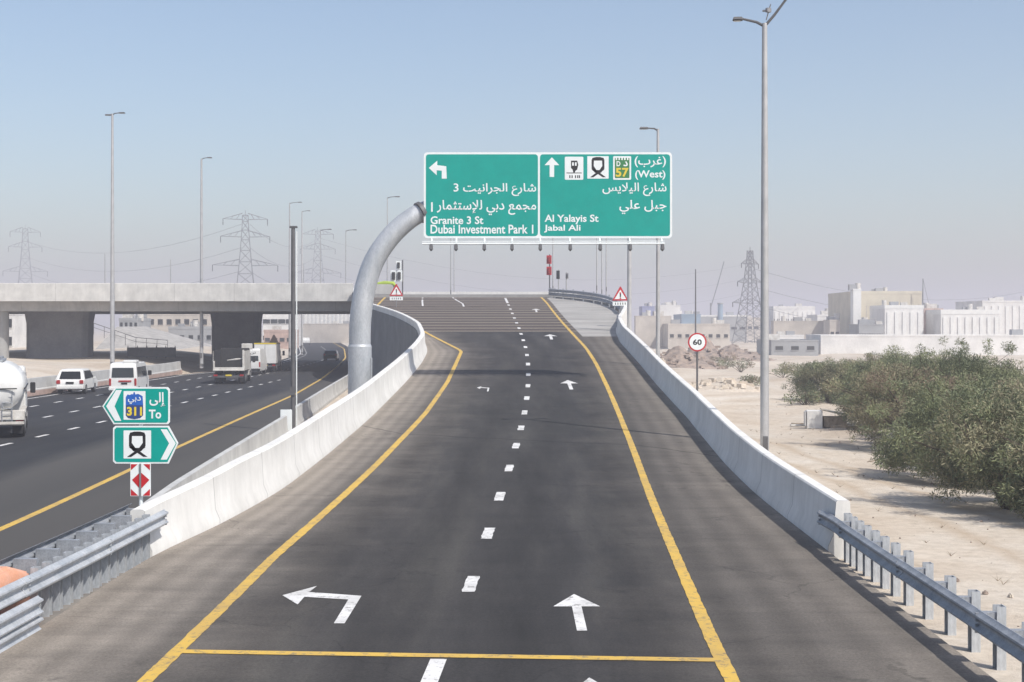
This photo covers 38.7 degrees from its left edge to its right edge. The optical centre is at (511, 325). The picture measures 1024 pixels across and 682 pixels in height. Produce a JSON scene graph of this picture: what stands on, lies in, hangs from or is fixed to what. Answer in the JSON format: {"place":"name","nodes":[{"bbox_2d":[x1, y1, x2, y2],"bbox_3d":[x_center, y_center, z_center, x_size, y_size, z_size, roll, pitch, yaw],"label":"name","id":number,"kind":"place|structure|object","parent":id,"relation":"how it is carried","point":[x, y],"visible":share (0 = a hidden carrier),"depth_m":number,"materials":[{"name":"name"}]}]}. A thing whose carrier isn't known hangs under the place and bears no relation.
{"place":"outdoors","nodes":[
{"label":"outdoors","id":0,"kind":"place"},
{"bbox_2d":[0,297,997,681],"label":"ramp road","id":1,"kind":"structure","parent":0,"point":[398,545],"depth_m":26.68,"materials":[{"name":"asphalt"}]},
{"bbox_2d":[137,297,462,681],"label":"ramp left yellow line","id":2,"kind":"object","parent":1,"relation":"on","point":[171,655],"visible":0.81,"depth_m":26.53,"materials":[{"name":"paint"}]},
{"bbox_2d":[283,586,360,622],"bbox_3d":[-2.809,4.425,23.272,1.159,0.030,2.982,0,0,-28],"label":"ramp arrow","id":3,"kind":"object","parent":1,"relation":"on","point":[296,597],"visible":1,"depth_m":23.71,"materials":[{"name":"white paint"}]},
{"bbox_2d":[390,260,402,293],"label":"traffic signal","id":4,"kind":"object","parent":1,"relation":"on","point":[396,275],"visible":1,"depth_m":148.00,"materials":[{"name":"metal"}]},
{"bbox_2d":[390,284,402,306],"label":"warning sign","id":5,"kind":"object","parent":1,"relation":"on","point":[396,291],"visible":0.95,"depth_m":130.98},
{"bbox_2d":[175,649,722,661],"bbox_3d":[-0.894,4.455,19.700,7.405,0.003,0.220,0,0,4],"label":"ramp cross line","id":6,"kind":"object","parent":1,"relation":"on","point":[451,655],"visible":1,"depth_m":19.69,"materials":[{"name":"yellow paint"}]},
{"bbox_2d":[421,298,530,681],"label":"ramp lane dashes","id":7,"kind":"object","parent":1,"relation":"on","point":[433,670],"visible":1,"depth_m":25.00,"materials":[{"name":"white paint"}]},
{"bbox_2d":[555,594,598,630],"bbox_3d":[1.020,4.431,22.625,0.740,0.026,2.750,0,0,0],"label":"ramp arrow","id":8,"kind":"object","parent":1,"relation":"on","point":[576,602],"visible":1,"depth_m":23.06,"materials":[{"name":"white paint"}]},
{"bbox_2d":[547,298,618,335],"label":"ramp apron","id":9,"kind":"object","parent":1,"relation":"on","point":[583,318],"visible":0.98,"depth_m":119.27,"materials":[{"name":"concrete"}]},
{"bbox_2d":[548,288,622,313],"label":"guard rail","id":10,"kind":"object","parent":9,"relation":"on","point":[563,294],"visible":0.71,"depth_m":140.38,"materials":[{"name":"metal"}]},
{"bbox_2d":[540,297,739,681],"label":"yellow lane line","id":11,"kind":"object","parent":1,"relation":"on","point":[725,666],"visible":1,"depth_m":26.84,"materials":[{"name":"paint"}]},
{"bbox_2d":[0,0,1023,326],"label":"sky","id":12,"kind":"structure","parent":0,"point":[896,127],"materials":[{"name":"blue"}]},
{"bbox_2d":[7,327,1023,681],"bbox_3d":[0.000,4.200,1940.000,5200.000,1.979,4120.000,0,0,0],"label":"ground","id":13,"kind":"structure","parent":0,"point":[891,503],"depth_m":40.85,"materials":[{"name":"sand"}]},
{"bbox_2d":[9,314,25,347],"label":"building","id":14,"kind":"structure","parent":13,"relation":"on","point":[17,330],"depth_m":216.26,"materials":[{"name":"white paint"}]},
{"bbox_2d":[4,227,47,282],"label":"pylon","id":15,"kind":"object","parent":13,"relation":"on","point":[21,258],"visible":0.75,"depth_m":759.19,"materials":[{"name":"metal"}]},
{"bbox_2d":[39,573,122,626],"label":"ramp kerb","id":16,"kind":"structure","parent":13,"relation":"on","point":[52,616],"depth_m":22.97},
{"bbox_2d":[0,503,168,652],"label":"guard rail","id":17,"kind":"object","parent":13,"relation":"on","point":[79,561],"visible":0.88,"depth_m":23.56,"materials":[{"name":"metal"}]},
{"bbox_2d":[27,361,181,396],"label":"median wall","id":18,"kind":"structure","parent":13,"relation":"on","point":[44,385],"depth_m":115.49,"materials":[{"name":"concrete"}]},
{"bbox_2d":[105,112,124,363],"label":"lamp mast","id":19,"kind":"object","parent":13,"relation":"on","point":[112,323],"visible":0.91,"depth_m":121.89,"materials":[{"name":"metal"}]},
{"bbox_2d":[94,323,167,346],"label":"stair rail","id":20,"kind":"object","parent":13,"relation":"on","point":[130,335],"visible":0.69,"depth_m":204.47,"materials":[{"name":"metal"}]},
{"bbox_2d":[119,314,150,327],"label":"building","id":21,"kind":"structure","parent":13,"relation":"on","point":[130,320],"depth_m":255.96,"materials":[{"name":"white paint"}]},
{"bbox_2d":[102,387,177,505],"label":"direction signs","id":22,"kind":"object","parent":13,"relation":"on","point":[140,449],"visible":0.98,"depth_m":28.57,"materials":[{"name":"metal"}]},
{"bbox_2d":[127,346,175,357],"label":"fence","id":23,"kind":"object","parent":13,"relation":"on","point":[156,351],"visible":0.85,"depth_m":164.97,"materials":[{"name":"metal"}]},
{"bbox_2d":[96,326,211,348],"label":"stone slope","id":24,"kind":"structure","parent":13,"relation":"on","point":[174,340],"depth_m":221.03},
{"bbox_2d":[0,343,347,616],"bbox_3d":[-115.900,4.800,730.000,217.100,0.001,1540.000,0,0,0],"label":"motorway","id":25,"kind":"structure","parent":13,"relation":"on","point":[62,460],"depth_m":61.34,"materials":[{"name":"asphalt"}]},
{"bbox_2d":[0,566,30,614],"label":"plastic barrier","id":26,"kind":"object","parent":25,"relation":"on","point":[8,575],"visible":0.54,"depth_m":21.10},
{"bbox_2d":[0,356,34,436],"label":"tanker truck","id":27,"kind":"object","parent":25,"relation":"on","point":[13,392],"visible":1,"depth_m":61.99,"materials":[{"name":"metal"}]},
{"bbox_2d":[56,368,97,393],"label":"suv","id":28,"kind":"object","parent":25,"relation":"on","point":[83,380],"visible":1,"depth_m":101.75,"materials":[{"name":"white paint"}]},
{"bbox_2d":[109,360,151,392],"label":"minibus","id":29,"kind":"object","parent":25,"relation":"on","point":[130,373],"visible":0.58,"depth_m":98.89,"materials":[{"name":"white paint"}]},
{"bbox_2d":[112,368,133,376],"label":"rear window","id":30,"kind":"structure","parent":29,"relation":"in","point":[116,372],"depth_m":98.84,"materials":[{"name":"grey glass"}]},
{"bbox_2d":[137,366,146,376],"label":"side window","id":31,"kind":"structure","parent":29,"relation":"in","point":[141,371],"depth_m":101.11,"materials":[{"name":"grey glass"}]},
{"bbox_2d":[0,346,325,445],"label":"motorway lane dashes","id":32,"kind":"object","parent":25,"relation":"on","point":[149,386],"visible":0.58,"depth_m":90.66,"materials":[{"name":"white paint"}]},
{"bbox_2d":[0,343,345,530],"bbox_3d":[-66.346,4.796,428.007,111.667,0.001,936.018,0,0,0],"label":"motorway yellow line","id":33,"kind":"object","parent":25,"relation":"on","point":[67,498],"visible":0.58,"depth_m":45.10,"materials":[{"name":"paint"}]},
{"bbox_2d":[213,343,254,383],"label":"dump truck","id":34,"kind":"object","parent":25,"relation":"on","point":[223,368],"visible":1,"depth_m":122.18,"materials":[{"name":"metal"}]},
{"bbox_2d":[250,348,266,374],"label":"white van","id":35,"kind":"object","parent":25,"relation":"on","point":[259,364],"visible":0.51,"depth_m":141.12,"materials":[{"name":"paint"}]},
{"bbox_2d":[254,343,284,371],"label":"box truck","id":36,"kind":"object","parent":25,"relation":"on","point":[273,355],"visible":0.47,"depth_m":149.04,"materials":[{"name":"metal"}]},
{"bbox_2d":[280,410,291,430],"bbox_3d":[-9.900,4.250,64.000,0.500,1.100,0.120,0,0,0],"label":"marker board","id":37,"kind":"object","parent":25,"relation":"on","point":[288,413],"visible":0.48,"depth_m":63.94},
{"bbox_2d":[288,202,301,358],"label":"lamp mast","id":38,"kind":"object","parent":25,"relation":"on","point":[289,350],"visible":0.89,"depth_m":203.91,"materials":[{"name":"metal"}]},
{"bbox_2d":[301,210,309,354],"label":"lamp mast","id":39,"kind":"object","parent":25,"relation":"on","point":[302,279],"visible":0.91,"depth_m":231.91,"materials":[{"name":"metal"}]},
{"bbox_2d":[323,350,339,360],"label":"car","id":40,"kind":"object","parent":25,"relation":"on","point":[330,354],"visible":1,"depth_m":196.22,"materials":[{"name":"black paint"}]},
{"bbox_2d":[147,314,211,331],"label":"building","id":41,"kind":"structure","parent":13,"relation":"on","point":[162,322],"depth_m":290.00,"materials":[{"name":"white paint"}]},
{"bbox_2d":[168,320,211,344],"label":"building","id":42,"kind":"structure","parent":13,"relation":"on","point":[192,331],"depth_m":262.00,"materials":[{"name":"white paint"}]},
{"bbox_2d":[200,157,211,367],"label":"lamp mast","id":43,"kind":"object","parent":13,"relation":"on","point":[201,271],"visible":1,"depth_m":149.88,"materials":[{"name":"metal"}]},
{"bbox_2d":[143,416,288,503],"bbox_3d":[-8.980,4.410,47.040,0.606,0.940,33.172,0,0,-3],"label":"concrete barrier","id":44,"kind":"object","parent":13,"relation":"on","point":[270,432],"visible":0.36,"depth_m":47.42,"materials":[{"name":"concrete"}]},
{"bbox_2d":[212,210,277,282],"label":"pylon","id":45,"kind":"object","parent":13,"relation":"on","point":[240,261],"visible":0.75,"depth_m":498.93,"materials":[{"name":"metal"}]},
{"bbox_2d":[25,224,241,282],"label":"power cables","id":46,"kind":"object","parent":45,"relation":"attached to","point":[146,249],"visible":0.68,"depth_m":570.44,"materials":[{"name":"metal"}]},
{"bbox_2d":[130,288,426,556],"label":"parapet wall","id":47,"kind":"structure","parent":13,"relation":"on","point":[223,493],"depth_m":38.96,"materials":[{"name":"concrete"}]},
{"bbox_2d":[262,314,300,345],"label":"building","id":48,"kind":"structure","parent":13,"relation":"on","point":[271,320],"depth_m":330.00,"materials":[{"name":"white paint"}]},
{"bbox_2d":[264,326,298,348],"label":"building","id":49,"kind":"structure","parent":13,"relation":"on","point":[282,336],"depth_m":300.00,"materials":[{"name":"concrete"}]},
{"bbox_2d":[289,226,297,428],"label":"camera pole","id":50,"kind":"object","parent":13,"relation":"on","point":[292,391],"visible":0.9,"depth_m":65.53,"materials":[{"name":"metal"}]},
{"bbox_2d":[0,283,600,359],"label":"bridge","id":51,"kind":"structure","parent":13,"relation":"on","point":[59,317],"depth_m":148.64,"materials":[{"name":"concrete"}]},
{"label":"bridge road","id":52,"kind":"structure","parent":51,"relation":"on","visible":0},
{"bbox_2d":[375,284,393,293],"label":"concrete block","id":53,"kind":"structure","parent":52,"relation":"on","point":[384,288],"depth_m":151.24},
{"bbox_2d":[547,254,551,287],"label":"traffic signal","id":54,"kind":"object","parent":52,"relation":"on","point":[549,262],"visible":0.98,"depth_m":150.00,"materials":[{"name":"metal"}]},
{"bbox_2d":[552,238,553,292],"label":"lamp mast","id":55,"kind":"object","parent":52,"relation":"on","point":[553,265],"visible":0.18,"depth_m":159.96,"materials":[{"name":"metal"}]},
{"bbox_2d":[295,229,339,282],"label":"pylon","id":56,"kind":"object","parent":13,"relation":"on","point":[322,268],"visible":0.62,"depth_m":699.06,"materials":[{"name":"metal"}]},
{"bbox_2d":[290,374,347,426],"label":"concrete barrier","id":57,"kind":"object","parent":13,"relation":"on","point":[312,405],"visible":0.74,"depth_m":83.94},
{"bbox_2d":[303,321,348,342],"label":"building","id":58,"kind":"structure","parent":13,"relation":"on","point":[334,332],"depth_m":400.00,"materials":[{"name":"white paint"}]},
{"bbox_2d":[303,314,349,323],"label":"building","id":59,"kind":"structure","parent":13,"relation":"on","point":[320,318],"depth_m":419.92,"materials":[{"name":"white paint"}]},
{"bbox_2d":[348,152,671,393],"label":"gantry sign","id":60,"kind":"object","parent":13,"relation":"on","point":[569,195],"visible":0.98,"depth_m":69.94,"materials":[{"name":"metal"}]},
{"bbox_2d":[553,296,618,311],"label":"retaining wall","id":61,"kind":"structure","parent":13,"relation":"on","point":[603,303],"depth_m":139.51,"materials":[{"name":"grey concrete"}]},
{"bbox_2d":[627,238,631,330],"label":"lamp mast","id":62,"kind":"object","parent":13,"relation":"on","point":[629,308],"visible":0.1,"depth_m":102.87,"materials":[{"name":"metal"}]},
{"bbox_2d":[639,302,654,315],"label":"building","id":63,"kind":"structure","parent":13,"relation":"on","point":[647,306],"depth_m":330.00,"materials":[{"name":"white paint"}]},
{"bbox_2d":[639,127,659,357],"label":"lamp mast","id":64,"kind":"object","parent":13,"relation":"on","point":[657,294],"visible":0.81,"depth_m":77.92,"materials":[{"name":"metal"}]},
{"bbox_2d":[634,310,671,347],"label":"building","id":65,"kind":"structure","parent":13,"relation":"on","point":[645,327],"depth_m":310.00,"materials":[{"name":"white paint"}]},
{"bbox_2d":[655,301,680,319],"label":"building","id":66,"kind":"structure","parent":13,"relation":"on","point":[672,308],"depth_m":400.00,"materials":[{"name":"white paint"}]},
{"bbox_2d":[673,311,700,323],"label":"building","id":67,"kind":"structure","parent":13,"relation":"on","point":[687,317],"depth_m":360.00,"materials":[{"name":"white paint"}]},
{"bbox_2d":[660,346,727,368],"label":"rubble heap","id":68,"kind":"object","parent":13,"relation":"on","point":[677,357],"visible":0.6,"depth_m":161.84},
{"bbox_2d":[688,333,706,390],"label":"speed sign","id":69,"kind":"object","parent":13,"relation":"on","point":[697,342],"visible":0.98,"depth_m":65.98,"materials":[{"name":"metal"}]},
{"bbox_2d":[680,310,746,341],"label":"building","id":70,"kind":"structure","parent":13,"relation":"on","point":[730,318],"depth_m":420.00,"materials":[{"name":"white paint"}]},
{"bbox_2d":[687,336,742,361],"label":"rubble heap","id":71,"kind":"object","parent":13,"relation":"on","point":[708,351],"visible":0.41,"depth_m":191.05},
{"bbox_2d":[689,377,759,391],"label":"rubble heap","id":72,"kind":"object","parent":13,"relation":"on","point":[721,384],"visible":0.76,"depth_m":112.82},
{"bbox_2d":[709,355,744,366],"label":"scrub","id":73,"kind":"object","parent":13,"relation":"on","point":[724,360],"visible":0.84,"depth_m":174.91,"materials":[{"name":"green plant"}]},
{"bbox_2d":[616,306,850,558],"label":"parapet wall","id":74,"kind":"structure","parent":13,"relation":"on","point":[796,497],"depth_m":37.78,"materials":[{"name":"concrete"}]},
{"bbox_2d":[612,287,626,312],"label":"warning sign","id":75,"kind":"object","parent":74,"relation":"on","point":[620,295],"visible":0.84,"depth_m":107.98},
{"bbox_2d":[719,358,754,371],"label":"scrub","id":76,"kind":"object","parent":13,"relation":"on","point":[746,364],"visible":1,"depth_m":149.90,"materials":[{"name":"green plant"}]},
{"bbox_2d":[732,250,760,342],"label":"pylon","id":77,"kind":"object","parent":13,"relation":"on","point":[749,256],"visible":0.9,"depth_m":399.71,"materials":[{"name":"metal"}]},
{"bbox_2d":[756,269,1020,317],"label":"power cables","id":78,"kind":"object","parent":77,"relation":"hanging from","point":[842,290],"visible":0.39,"depth_m":419.91,"materials":[{"name":"metal"}]},
{"bbox_2d":[719,344,776,360],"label":"rubble heap","id":79,"kind":"object","parent":13,"relation":"on","point":[739,352],"visible":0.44,"depth_m":206.51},
{"bbox_2d":[739,374,759,384],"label":"scrub","id":80,"kind":"object","parent":13,"relation":"on","point":[750,379],"visible":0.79,"depth_m":119.71,"materials":[{"name":"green plant"}]},
{"bbox_2d":[732,0,786,450],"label":"lamp mast","id":81,"kind":"object","parent":13,"relation":"on","point":[764,379],"visible":0.96,"depth_m":46.91,"materials":[{"name":"metal"}]},
{"bbox_2d":[756,334,818,355],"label":"building","id":82,"kind":"structure","parent":13,"relation":"on","point":[793,347],"depth_m":232.00,"materials":[{"name":"white paint"}]},
{"bbox_2d":[777,331,803,338],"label":"building","id":83,"kind":"structure","parent":13,"relation":"on","point":[790,335],"depth_m":262.00,"materials":[{"name":"white paint"}]},
{"bbox_2d":[771,316,823,338],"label":"building","id":84,"kind":"structure","parent":13,"relation":"on","point":[798,325],"depth_m":320.00,"materials":[{"name":"white paint"}]},
{"bbox_2d":[782,387,824,404],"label":"scrub","id":85,"kind":"object","parent":13,"relation":"on","point":[811,395],"visible":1,"depth_m":85.98,"materials":[{"name":"green plant"}]},
{"bbox_2d":[807,308,827,320],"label":"building","id":86,"kind":"structure","parent":13,"relation":"on","point":[822,316],"depth_m":342.23,"materials":[{"name":"white paint"}]},
{"bbox_2d":[804,408,846,428],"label":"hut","id":87,"kind":"object","parent":13,"relation":"on","point":[814,419],"visible":0.91,"depth_m":71.12,"materials":[{"name":"white"}]},
{"bbox_2d":[781,355,877,403],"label":"desert tree","id":88,"kind":"object","parent":13,"relation":"on","point":[816,372],"visible":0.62,"depth_m":88.06,"materials":[{"name":"green plant"}]},
{"bbox_2d":[848,283,860,323],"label":"building","id":89,"kind":"structure","parent":13,"relation":"on","point":[855,302],"depth_m":297.00,"materials":[{"name":"white paint"}]},
{"bbox_2d":[849,317,883,333],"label":"building","id":90,"kind":"structure","parent":13,"relation":"on","point":[865,325],"depth_m":270.00,"materials":[{"name":"white paint"}]},
{"bbox_2d":[835,352,903,370],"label":"desert tree","id":91,"kind":"object","parent":13,"relation":"on","point":[869,357],"visible":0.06,"depth_m":94.93,"materials":[{"name":"green plant"}]},
{"bbox_2d":[828,287,921,333],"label":"building","id":92,"kind":"structure","parent":13,"relation":"on","point":[839,303],"depth_m":300.00,"materials":[{"name":"white paint"}]},
{"bbox_2d":[732,402,1019,626],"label":"sand litter","id":93,"kind":"object","parent":13,"relation":"on","point":[892,488],"visible":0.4,"depth_m":40.44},
{"bbox_2d":[829,354,948,427],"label":"desert tree","id":94,"kind":"object","parent":13,"relation":"on","point":[848,384],"visible":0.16,"depth_m":68.91,"materials":[{"name":"green plant"}]},
{"bbox_2d":[819,360,981,451],"bbox_3d":[15.902,3.275,57.549,6.400,3.799,6.064,0,0,-19],"label":"desert tree","id":95,"kind":"object","parent":13,"relation":"on","point":[879,392],"visible":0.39,"depth_m":57.17,"materials":[{"name":"green plant"}]},
{"bbox_2d":[879,344,942,374],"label":"desert tree","id":96,"kind":"object","parent":13,"relation":"on","point":[892,352],"visible":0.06,"depth_m":78.90,"materials":[{"name":"green plant"}]},
{"bbox_2d":[806,329,1023,354],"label":"wall","id":97,"kind":"structure","parent":13,"relation":"on","point":[850,343],"depth_m":238.00,"materials":[{"name":"white paint"}]},
{"bbox_2d":[817,509,1023,681],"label":"guard rail","id":98,"kind":"object","parent":13,"relation":"on","point":[867,550],"visible":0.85,"depth_m":22.41,"materials":[{"name":"metal"}]},
{"bbox_2d":[923,303,942,333],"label":"building","id":99,"kind":"structure","parent":13,"relation":"on","point":[927,306],"depth_m":290.00,"materials":[{"name":"paint"}]},
{"bbox_2d":[858,375,1023,482],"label":"desert tree","id":100,"kind":"object","parent":13,"relation":"on","point":[924,415],"visible":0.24,"depth_m":45.14,"materials":[{"name":"green plant"}]},
{"bbox_2d":[882,376,1023,509],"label":"desert tree","id":101,"kind":"object","parent":13,"relation":"on","point":[967,440],"visible":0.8,"depth_m":36.59,"materials":[{"name":"green plant"}]},
{"bbox_2d":[892,336,1023,412],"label":"desert tree","id":102,"kind":"object","parent":13,"relation":"on","point":[964,362],"visible":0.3,"depth_m":61.06,"materials":[{"name":"green plant"}]},
{"bbox_2d":[937,356,1023,389],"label":"desert tree","id":103,"kind":"object","parent":13,"relation":"on","point":[1020,369],"visible":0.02,"depth_m":72.18,"materials":[{"name":"green plant"}]},
{"bbox_2d":[941,376,1023,407],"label":"desert tree","id":104,"kind":"object","parent":13,"relation":"on","point":[1011,384],"visible":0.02,"depth_m":49.99,"materials":[{"name":"green plant"}]},
{"bbox_2d":[984,396,1023,518],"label":"desert tree","id":105,"kind":"object","parent":13,"relation":"on","point":[1013,487],"visible":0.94,"depth_m":33.99,"materials":[{"name":"green plant"}]},
{"bbox_2d":[663,318,729,348],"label":"building","id":106,"kind":"structure","parent":0,"point":[715,332],"depth_m":300.00,"materials":[{"name":"white paint"}]},
{"bbox_2d":[747,315,759,338],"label":"building","id":107,"kind":"structure","parent":0,"point":[756,322],"depth_m":520.00,"materials":[{"name":"white paint"}]},
{"bbox_2d":[769,303,814,333],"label":"building","id":108,"kind":"structure","parent":0,"point":[798,309],"depth_m":420.00,"materials":[{"name":"white paint"}]},
{"bbox_2d":[823,313,839,333],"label":"building","id":109,"kind":"structure","parent":0,"point":[831,324],"depth_m":300.24,"materials":[{"name":"white paint"}]},
{"bbox_2d":[869,300,923,333],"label":"building","id":110,"kind":"structure","parent":0,"point":[901,318],"depth_m":284.00,"materials":[{"name":"white paint"}]},
{"bbox_2d":[926,304,999,333],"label":"building","id":111,"kind":"structure","parent":0,"point":[968,319],"depth_m":280.00,"materials":[{"name":"white paint"}]},
{"bbox_2d":[955,296,1023,333],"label":"building","id":112,"kind":"structure","parent":0,"point":[1011,314],"depth_m":330.00,"materials":[{"name":"white paint"}]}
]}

